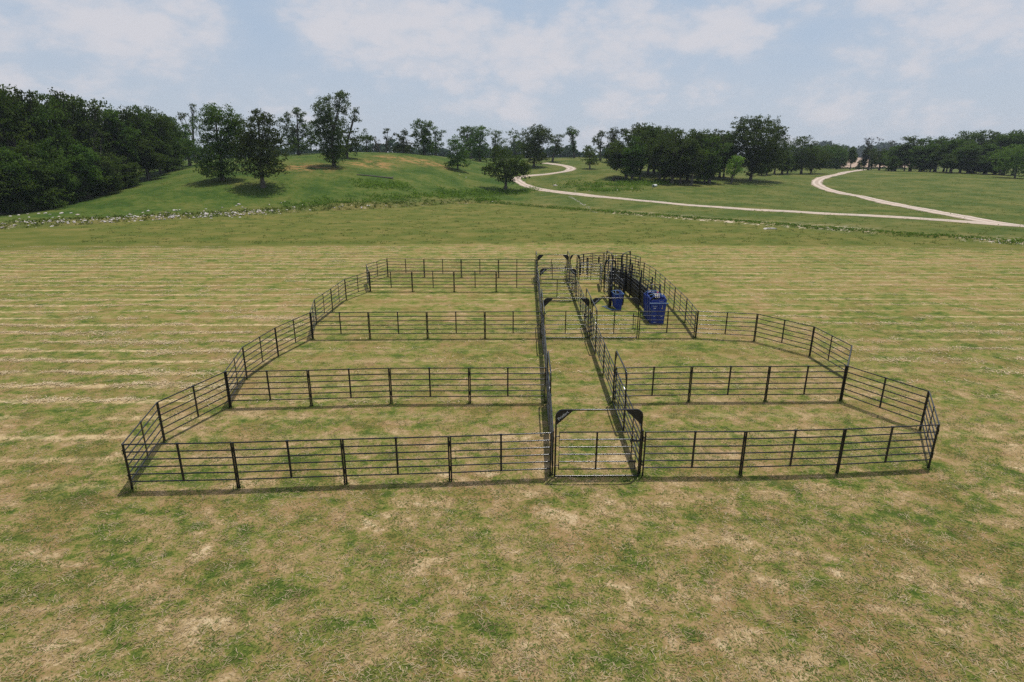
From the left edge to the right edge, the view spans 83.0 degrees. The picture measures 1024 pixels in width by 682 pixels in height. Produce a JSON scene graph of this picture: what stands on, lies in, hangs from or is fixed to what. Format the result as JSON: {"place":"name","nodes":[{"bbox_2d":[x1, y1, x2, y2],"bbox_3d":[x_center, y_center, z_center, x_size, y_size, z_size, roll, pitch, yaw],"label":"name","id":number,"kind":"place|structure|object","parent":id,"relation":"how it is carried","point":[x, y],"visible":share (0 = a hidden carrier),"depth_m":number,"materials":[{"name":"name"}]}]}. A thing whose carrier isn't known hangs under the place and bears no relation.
{"place":"outdoors","nodes":[
{"label":"outdoors","id":0,"kind":"place"},
{"bbox_2d":[0,152,1023,681],"bbox_3d":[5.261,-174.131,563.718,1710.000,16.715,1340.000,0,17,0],"label":"ground","id":1,"kind":"structure","parent":0,"point":[808,268],"depth_m":22.15,"materials":[{"name":"green plant"}]},
{"bbox_2d":[0,155,39,213],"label":"tree","id":2,"kind":"object","parent":1,"relation":"on","point":[10,205],"visible":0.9,"depth_m":100.55,"materials":[{"name":"green plant"}]},
{"bbox_2d":[0,144,41,211],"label":"tree","id":3,"kind":"object","parent":1,"relation":"on","point":[16,165],"visible":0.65,"depth_m":101.20,"materials":[{"name":"green plant"}]},
{"bbox_2d":[6,85,47,203],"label":"tree","id":4,"kind":"object","parent":1,"relation":"on","point":[30,101],"visible":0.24,"depth_m":109.47,"materials":[{"name":"green plant"}]},
{"bbox_2d":[0,84,55,206],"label":"tree","id":5,"kind":"object","parent":1,"relation":"on","point":[7,128],"visible":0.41,"depth_m":106.38,"materials":[{"name":"green plant"}]},
{"bbox_2d":[0,140,74,208],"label":"tree","id":6,"kind":"object","parent":1,"relation":"on","point":[49,196],"visible":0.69,"depth_m":105.29,"materials":[{"name":"green plant"}]},
{"bbox_2d":[14,90,78,162],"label":"tree","id":7,"kind":"object","parent":1,"relation":"on","point":[60,135],"visible":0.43,"depth_m":112.71,"materials":[{"name":"green plant"}]},
{"bbox_2d":[37,87,73,162],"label":"tree","id":8,"kind":"object","parent":1,"relation":"on","point":[56,96],"visible":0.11,"depth_m":118.18,"materials":[{"name":"green plant"}]},
{"bbox_2d":[32,136,81,203],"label":"tree","id":9,"kind":"object","parent":1,"relation":"on","point":[60,169],"visible":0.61,"depth_m":108.77,"materials":[{"name":"green plant"}]},
{"bbox_2d":[50,90,89,148],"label":"tree","id":10,"kind":"object","parent":1,"relation":"on","point":[75,122],"visible":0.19,"depth_m":120.92,"materials":[{"name":"green plant"}]},
{"bbox_2d":[55,158,93,201],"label":"tree","id":11,"kind":"object","parent":1,"relation":"on","point":[77,189],"visible":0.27,"depth_m":113.94,"materials":[{"name":"green plant"}]},
{"bbox_2d":[64,141,105,198],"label":"tree","id":12,"kind":"object","parent":1,"relation":"on","point":[83,156],"visible":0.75,"depth_m":114.99,"materials":[{"name":"green plant"}]},
{"bbox_2d":[73,94,119,188],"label":"tree","id":13,"kind":"object","parent":1,"relation":"on","point":[89,124],"visible":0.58,"depth_m":124.25,"materials":[{"name":"green plant"}]},
{"bbox_2d":[75,151,127,194],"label":"tree","id":14,"kind":"object","parent":1,"relation":"on","point":[107,181],"visible":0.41,"depth_m":120.16,"materials":[{"name":"green plant"}]},
{"bbox_2d":[79,110,128,161],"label":"tree","id":15,"kind":"object","parent":1,"relation":"on","point":[100,122],"visible":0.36,"depth_m":130.99,"materials":[{"name":"green plant"}]},
{"bbox_2d":[96,103,143,163],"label":"tree","id":16,"kind":"object","parent":1,"relation":"on","point":[114,116],"visible":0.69,"depth_m":132.64,"materials":[{"name":"green plant"}]},
{"bbox_2d":[104,106,143,178],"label":"tree","id":17,"kind":"object","parent":1,"relation":"on","point":[123,118],"visible":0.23,"depth_m":135.32,"materials":[{"name":"green plant"}]},
{"bbox_2d":[109,155,145,186],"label":"tree","id":18,"kind":"object","parent":1,"relation":"on","point":[130,169],"visible":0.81,"depth_m":127.85,"materials":[{"name":"green plant"}]},
{"bbox_2d":[121,402,164,488],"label":"corral panel","id":19,"kind":"object","parent":1,"relation":"on","point":[160,424],"visible":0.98,"depth_m":18.30,"materials":[{"name":"black paint"}]},
{"bbox_2d":[124,135,171,179],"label":"tree","id":20,"kind":"object","parent":1,"relation":"on","point":[149,160],"visible":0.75,"depth_m":136.24,"materials":[{"name":"green plant"}]},
{"bbox_2d":[123,104,173,174],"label":"tree","id":21,"kind":"object","parent":1,"relation":"on","point":[143,116],"visible":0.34,"depth_m":140.27,"materials":[{"name":"green plant"}]},
{"bbox_2d":[134,105,173,173],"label":"tree","id":22,"kind":"object","parent":1,"relation":"on","point":[162,123],"visible":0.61,"depth_m":143.45,"materials":[{"name":"green plant"}]},
{"bbox_2d":[155,139,186,170],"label":"tree","id":23,"kind":"object","parent":1,"relation":"on","point":[176,161],"visible":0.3,"depth_m":152.01,"materials":[{"name":"green plant"}]},
{"bbox_2d":[154,111,195,169],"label":"tree","id":24,"kind":"object","parent":1,"relation":"on","point":[176,132],"visible":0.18,"depth_m":152.81,"materials":[{"name":"green plant"}]},
{"bbox_2d":[121,442,238,490],"bbox_3d":[-9.706,3.676,16.940,3.132,1.532,0.058,-1,17,-2],"label":"corral panel","id":25,"kind":"object","parent":1,"relation":"on","point":[181,466],"visible":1,"depth_m":16.89,"materials":[{"name":"black paint"}]},
{"bbox_2d":[175,122,200,165],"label":"tree","id":26,"kind":"object","parent":1,"relation":"on","point":[187,134],"visible":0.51,"depth_m":161.04,"materials":[{"name":"green plant"}]},
{"bbox_2d":[157,371,229,442],"bbox_3d":[-11.567,2.351,21.177,0.056,1.532,3.136,5,18,16],"label":"corral panel","id":27,"kind":"object","parent":1,"relation":"on","point":[196,403],"visible":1,"depth_m":21.10,"materials":[{"name":"black paint"}]},
{"bbox_2d":[186,102,248,179],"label":"tree","id":28,"kind":"object","parent":1,"relation":"on","point":[230,123],"visible":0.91,"depth_m":125.13,"materials":[{"name":"green plant"}]},
{"bbox_2d":[0,197,476,229],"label":"bank weeds","id":29,"kind":"object","parent":1,"relation":"on","point":[185,212],"visible":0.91,"depth_m":103.99,"materials":[{"name":"green plant"}]},
{"bbox_2d":[226,108,291,187],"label":"tree","id":30,"kind":"object","parent":1,"relation":"on","point":[250,138],"visible":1,"depth_m":121.19,"materials":[{"name":"green plant"}]},
{"bbox_2d":[243,328,278,378],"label":"corral panel","id":31,"kind":"object","parent":1,"relation":"on","point":[260,341],"visible":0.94,"depth_m":26.97,"materials":[{"name":"black paint"}]},
{"bbox_2d":[225,370,310,406],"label":"corral panel","id":32,"kind":"object","parent":1,"relation":"on","point":[268,382],"visible":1,"depth_m":22.65,"materials":[{"name":"black paint"}]},
{"bbox_2d":[231,438,345,487],"bbox_3d":[-6.591,3.628,17.107,3.168,1.532,0.056,-1,17,-4],"label":"corral panel","id":33,"kind":"object","parent":1,"relation":"on","point":[288,455],"visible":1,"depth_m":17.06,"materials":[{"name":"black paint"}]},
{"bbox_2d":[275,312,312,354],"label":"corral panel","id":34,"kind":"object","parent":1,"relation":"on","point":[294,331],"visible":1,"depth_m":29.77,"materials":[{"name":"black paint"}]},
{"bbox_2d":[277,107,322,154],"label":"tree","id":35,"kind":"object","parent":1,"relation":"on","point":[293,141],"visible":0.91,"depth_m":174.44,"materials":[{"name":"green plant"}]},
{"bbox_2d":[309,90,351,166],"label":"tree","id":36,"kind":"object","parent":1,"relation":"on","point":[330,141],"visible":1,"depth_m":143.58,"materials":[{"name":"green plant"}]},
{"bbox_2d":[310,312,369,338],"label":"corral panel","id":37,"kind":"object","parent":1,"relation":"on","point":[340,321],"visible":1,"depth_m":31.31,"materials":[{"name":"black paint"}]},
{"bbox_2d":[307,368,390,405],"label":"corral panel","id":38,"kind":"object","parent":1,"relation":"on","point":[349,380],"visible":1,"depth_m":22.85,"materials":[{"name":"black paint"}]},
{"bbox_2d":[337,107,367,157],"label":"tree","id":39,"kind":"object","parent":1,"relation":"on","point":[354,138],"visible":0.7,"depth_m":162.13,"materials":[{"name":"green plant"}]},
{"bbox_2d":[349,177,416,190],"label":"hill weeds","id":40,"kind":"object","parent":1,"relation":"on","point":[382,183],"visible":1,"depth_m":136.62,"materials":[{"name":"green plant"}]},
{"bbox_2d":[341,436,450,484],"bbox_3d":[-3.456,3.572,17.303,3.176,1.532,0.056,-1,17,-3],"label":"corral panel","id":41,"kind":"object","parent":1,"relation":"on","point":[397,466],"visible":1,"depth_m":17.25,"materials":[{"name":"black paint"}]},
{"bbox_2d":[183,139,611,160],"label":"horizon wood","id":42,"kind":"object","parent":1,"relation":"on","point":[566,152],"visible":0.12,"depth_m":426.69,"materials":[{"name":"green plant"}]},
{"bbox_2d":[368,312,427,338],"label":"corral panel","id":43,"kind":"object","parent":1,"relation":"on","point":[397,320],"visible":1,"depth_m":31.41,"materials":[{"name":"black paint"}]},
{"bbox_2d":[390,128,413,152],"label":"tree","id":44,"kind":"object","parent":1,"relation":"on","point":[403,144],"visible":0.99,"depth_m":190.88,"materials":[{"name":"green plant"}]},
{"bbox_2d":[279,184,541,206],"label":"gully weeds","id":45,"kind":"object","parent":1,"relation":"on","point":[448,193],"visible":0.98,"depth_m":138.70,"materials":[{"name":"green plant"}]},
{"bbox_2d":[409,118,436,154],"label":"tree","id":46,"kind":"object","parent":1,"relation":"on","point":[423,134],"visible":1,"depth_m":191.89,"materials":[{"name":"green plant"}]},
{"bbox_2d":[388,367,469,402],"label":"corral panel","id":47,"kind":"object","parent":1,"relation":"on","point":[429,379],"visible":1,"depth_m":23.01,"materials":[{"name":"black paint"}]},
{"bbox_2d":[426,311,484,338],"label":"corral panel","id":48,"kind":"object","parent":1,"relation":"on","point":[455,320],"visible":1,"depth_m":31.45,"materials":[{"name":"black paint"}]},
{"bbox_2d":[444,134,471,169],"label":"tree","id":49,"kind":"object","parent":1,"relation":"on","point":[453,161],"visible":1,"depth_m":173.58,"materials":[{"name":"green plant"}]},
{"bbox_2d":[456,125,477,158],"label":"tree","id":50,"kind":"object","parent":1,"relation":"on","point":[466,130],"visible":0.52,"depth_m":230.54,"materials":[{"name":"green plant"}]},
{"bbox_2d":[463,125,490,160],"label":"tree","id":51,"kind":"object","parent":1,"relation":"on","point":[480,134],"visible":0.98,"depth_m":213.12,"materials":[{"name":"green plant"}]},
{"bbox_2d":[448,432,551,481],"bbox_3d":[-0.350,3.511,17.512,3.109,1.532,0.056,-1,17,-4],"label":"corral panel","id":52,"kind":"object","parent":1,"relation":"on","point":[500,449],"visible":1,"depth_m":17.46,"materials":[{"name":"black paint"}]},
{"bbox_2d":[481,144,530,189],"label":"tree","id":53,"kind":"object","parent":1,"relation":"on","point":[514,169],"visible":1,"depth_m":156.69,"materials":[{"name":"green plant"}]},
{"bbox_2d":[468,367,545,402],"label":"corral panel","id":54,"kind":"object","parent":1,"relation":"on","point":[507,384],"visible":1,"depth_m":23.05,"materials":[{"name":"black paint"}]},
{"bbox_2d":[0,246,1023,405],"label":"hay rows","id":55,"kind":"object","parent":1,"relation":"on","point":[136,370],"visible":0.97,"depth_m":33.42,"materials":[{"name":"beige plant"}]},
{"bbox_2d":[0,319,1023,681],"bbox_3d":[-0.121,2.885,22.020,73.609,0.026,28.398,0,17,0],"label":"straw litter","id":56,"kind":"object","parent":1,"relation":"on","point":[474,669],"visible":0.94,"depth_m":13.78,"materials":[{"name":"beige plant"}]},
{"bbox_2d":[484,311,540,338],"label":"corral panel","id":57,"kind":"object","parent":1,"relation":"on","point":[513,324],"visible":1,"depth_m":31.53,"materials":[{"name":"black paint"}]},
{"bbox_2d":[126,276,936,492],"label":"post tufts","id":58,"kind":"object","parent":1,"relation":"on","point":[841,401],"visible":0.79,"depth_m":21.12,"materials":[{"name":"green plant"}]},
{"bbox_2d":[516,124,554,166],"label":"tree","id":59,"kind":"object","parent":1,"relation":"on","point":[534,139],"visible":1,"depth_m":203.68,"materials":[{"name":"green plant"}]},
{"bbox_2d":[75,152,1023,244],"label":"meadow tufts","id":60,"kind":"object","parent":1,"relation":"on","point":[621,223],"visible":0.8,"depth_m":90.09,"materials":[{"name":"green plant"}]},
{"bbox_2d":[540,268,575,300],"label":"bow gate","id":61,"kind":"structure","parent":1,"relation":"on","point":[543,270],"depth_m":39.88,"materials":[{"name":"metal"}]},
{"bbox_2d":[543,298,589,337],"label":"bow gate","id":62,"kind":"structure","parent":1,"relation":"on","point":[586,301],"depth_m":31.47,"materials":[{"name":"grey metal"}]},
{"bbox_2d":[578,145,603,168],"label":"tree","id":63,"kind":"object","parent":1,"relation":"on","point":[589,160],"visible":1,"depth_m":194.50,"materials":[{"name":"green plant"}]},
{"bbox_2d":[554,409,642,476],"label":"bow gate","id":64,"kind":"structure","parent":1,"relation":"on","point":[562,414],"depth_m":17.53,"materials":[{"name":"black metal"}]},
{"bbox_2d":[548,176,677,192],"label":"roadside weeds","id":65,"kind":"object","parent":1,"relation":"on","point":[642,181],"visible":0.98,"depth_m":162.45,"materials":[{"name":"green plant"}]},
{"bbox_2d":[602,285,623,309],"bbox_3d":[6.660,-2.864,38.049,1.224,1.455,1.042,-2,17,-8],"label":"calf table","id":66,"kind":"object","parent":1,"relation":"on","point":[616,304],"visible":0.98,"depth_m":37.95,"materials":[{"name":"blue paint"}]},
{"bbox_2d":[591,298,639,337],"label":"bow gate","id":67,"kind":"structure","parent":1,"relation":"on","point":[636,301],"depth_m":31.50,"materials":[{"name":"grey metal"}]},
{"bbox_2d":[612,350,627,429],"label":"bow gate","id":68,"kind":"structure","parent":1,"relation":"on","point":[615,375],"depth_m":21.91,"materials":[{"name":"grey metal"}]},
{"bbox_2d":[604,129,653,178],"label":"tree","id":69,"kind":"object","parent":1,"relation":"on","point":[615,150],"visible":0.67,"depth_m":171.57,"materials":[{"name":"green plant"}]},
{"bbox_2d":[623,392,643,474],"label":"corral panel","id":70,"kind":"object","parent":1,"relation":"on","point":[625,407],"visible":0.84,"depth_m":19.02,"materials":[{"name":"black paint"}]},
{"bbox_2d":[619,136,650,180],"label":"tree","id":71,"kind":"object","parent":1,"relation":"on","point":[630,169],"visible":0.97,"depth_m":168.08,"materials":[{"name":"green plant"}]},
{"bbox_2d":[636,122,666,174],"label":"tree","id":72,"kind":"object","parent":1,"relation":"on","point":[652,128],"visible":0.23,"depth_m":180.02,"materials":[{"name":"green plant"}]},
{"bbox_2d":[614,366,691,402],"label":"corral panel","id":73,"kind":"object","parent":1,"relation":"on","point":[653,378],"visible":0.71,"depth_m":23.13,"materials":[{"name":"black paint"}]},
{"bbox_2d":[643,290,668,323],"bbox_3d":[8.752,-2.121,35.243,1.204,1.751,1.942,0,17,0],"label":"squeeze chute","id":74,"kind":"object","parent":1,"relation":"on","point":[660,303],"visible":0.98,"depth_m":34.54,"materials":[{"name":"blue paint"}]},
{"bbox_2d":[650,139,667,180],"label":"tree","id":75,"kind":"object","parent":1,"relation":"on","point":[658,148],"visible":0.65,"depth_m":166.49,"materials":[{"name":"green plant"}]},
{"bbox_2d":[638,311,696,337],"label":"corral panel","id":76,"kind":"object","parent":1,"relation":"on","point":[667,324],"visible":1,"depth_m":31.67,"materials":[{"name":"black paint"}]},
{"bbox_2d":[656,130,697,183],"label":"tree","id":77,"kind":"object","parent":1,"relation":"on","point":[670,166],"visible":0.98,"depth_m":162.37,"materials":[{"name":"green plant"}]},
{"bbox_2d":[641,431,745,475],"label":"corral panel","id":78,"kind":"object","parent":1,"relation":"on","point":[694,439],"visible":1,"depth_m":17.65,"materials":[{"name":"black paint"}]},
{"bbox_2d":[678,139,708,184],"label":"tree","id":79,"kind":"object","parent":1,"relation":"on","point":[694,158],"visible":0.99,"depth_m":160.86,"materials":[{"name":"green plant"}]},
{"bbox_2d":[677,128,712,179],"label":"tree","id":80,"kind":"object","parent":1,"relation":"on","point":[699,136],"visible":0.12,"depth_m":169.94,"materials":[{"name":"green plant"}]},
{"bbox_2d":[697,136,732,182],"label":"tree","id":81,"kind":"object","parent":1,"relation":"on","point":[714,164],"visible":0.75,"depth_m":165.99,"materials":[{"name":"green plant"}]},
{"bbox_2d":[696,311,757,340],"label":"corral panel","id":82,"kind":"object","parent":1,"relation":"on","point":[726,321],"visible":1,"depth_m":31.40,"materials":[{"name":"black paint"}]},
{"bbox_2d":[689,366,769,400],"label":"corral panel","id":83,"kind":"object","parent":1,"relation":"on","point":[728,383],"visible":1,"depth_m":23.24,"materials":[{"name":"black paint"}]},
{"bbox_2d":[725,155,745,183],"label":"oak tree","id":84,"kind":"object","parent":1,"relation":"on","point":[735,171],"visible":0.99,"depth_m":168.53,"materials":[{"name":"green plant"}]},
{"bbox_2d":[725,114,794,180],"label":"oak tree","id":85,"kind":"object","parent":1,"relation":"on","point":[758,157],"visible":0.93,"depth_m":173.14,"materials":[{"name":"green plant"}]},
{"bbox_2d":[754,314,814,355],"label":"corral panel","id":86,"kind":"object","parent":1,"relation":"on","point":[782,333],"visible":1,"depth_m":29.91,"materials":[{"name":"black paint"}]},
{"bbox_2d":[740,428,844,475],"bbox_3d":[8.614,3.429,17.818,3.134,1.532,0.056,-1,17,-3],"label":"corral panel","id":87,"kind":"object","parent":1,"relation":"on","point":[792,451],"visible":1,"depth_m":17.78,"materials":[{"name":"black paint"}]},
{"bbox_2d":[765,365,846,401],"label":"corral panel","id":88,"kind":"object","parent":1,"relation":"on","point":[806,377],"visible":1,"depth_m":23.28,"materials":[{"name":"black paint"}]},
{"bbox_2d":[787,135,825,173],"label":"oak tree","id":89,"kind":"object","parent":1,"relation":"on","point":[809,154],"visible":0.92,"depth_m":219.04,"materials":[{"name":"green plant"}]},
{"bbox_2d":[804,146,834,173],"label":"tree","id":90,"kind":"object","parent":1,"relation":"on","point":[824,156],"visible":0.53,"depth_m":223.85,"materials":[{"name":"green plant"}]},
{"bbox_2d":[810,327,851,369],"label":"corral panel","id":91,"kind":"object","parent":1,"relation":"on","point":[829,349],"visible":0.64,"depth_m":27.32,"materials":[{"name":"black paint"}]},
{"bbox_2d":[821,143,848,168],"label":"tree","id":92,"kind":"object","parent":1,"relation":"on","point":[840,157],"visible":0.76,"depth_m":283.19,"materials":[{"name":"green plant"}]},
{"bbox_2d":[765,140,917,157],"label":"distant wood","id":93,"kind":"object","parent":1,"relation":"on","point":[882,145],"visible":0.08,"depth_m":977.69,"materials":[{"name":"green plant"}]},
{"bbox_2d":[841,366,929,427],"bbox_3d":[14.138,2.111,22.068,0.056,1.532,3.070,-9,20,-27],"label":"corral panel","id":94,"kind":"object","parent":1,"relation":"on","point":[881,395],"visible":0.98,"depth_m":21.99,"materials":[{"name":"black paint"}]},
{"bbox_2d":[837,424,939,472],"bbox_3d":[11.715,3.361,18.051,3.146,1.532,0.056,-2,17,-6],"label":"corral panel","id":95,"kind":"object","parent":1,"relation":"on","point":[889,442],"visible":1,"depth_m":18.00,"materials":[{"name":"black paint"}]},
{"bbox_2d":[880,144,913,170],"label":"tree","id":96,"kind":"object","parent":1,"relation":"on","point":[897,150],"visible":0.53,"depth_m":241.13,"materials":[{"name":"green plant"}]},
{"bbox_2d":[897,135,925,171],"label":"tree","id":97,"kind":"object","parent":1,"relation":"on","point":[911,140],"visible":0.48,"depth_m":236.69,"materials":[{"name":"green plant"}]},
{"bbox_2d":[899,136,943,171],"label":"tree","id":98,"kind":"object","parent":1,"relation":"on","point":[916,161],"visible":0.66,"depth_m":231.78,"materials":[{"name":"green plant"}]},
{"bbox_2d":[920,391,939,467],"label":"corral panel","id":99,"kind":"object","parent":1,"relation":"on","point":[925,413],"visible":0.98,"depth_m":19.51,"materials":[{"name":"black paint"}]},
{"bbox_2d":[923,137,981,172],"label":"tree","id":100,"kind":"object","parent":1,"relation":"on","point":[960,150],"visible":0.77,"depth_m":221.55,"materials":[{"name":"green plant"}]},
{"bbox_2d":[958,149,981,173],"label":"tree","id":101,"kind":"object","parent":1,"relation":"on","point":[968,165],"visible":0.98,"depth_m":218.81,"materials":[{"name":"green plant"}]},
{"bbox_2d":[953,130,1000,171],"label":"tree","id":102,"kind":"object","parent":1,"relation":"on","point":[970,137],"visible":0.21,"depth_m":225.56,"materials":[{"name":"green plant"}]},
{"bbox_2d":[976,135,1016,173],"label":"tree","id":103,"kind":"object","parent":1,"relation":"on","point":[994,146],"visible":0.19,"depth_m":219.37,"materials":[{"name":"green plant"}]},
{"bbox_2d":[989,144,1023,177],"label":"tree","id":104,"kind":"object","parent":1,"relation":"on","point":[1018,153],"visible":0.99,"depth_m":195.04,"materials":[{"name":"green plant"}]},
{"bbox_2d":[0,0,1023,156],"label":"sky","id":105,"kind":"structure","parent":0,"point":[846,72],"materials":[{"name":"blue"}]},
{"bbox_2d":[495,201,1023,243],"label":"ditch grass","id":106,"kind":"structure","parent":0,"point":[807,225],"depth_m":87.17,"materials":[{"name":"green plant"}]},
{"bbox_2d":[511,163,1023,226],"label":"gravel road","id":107,"kind":"structure","parent":0,"point":[519,181],"depth_m":117.20,"materials":[{"name":"beige gravel"}]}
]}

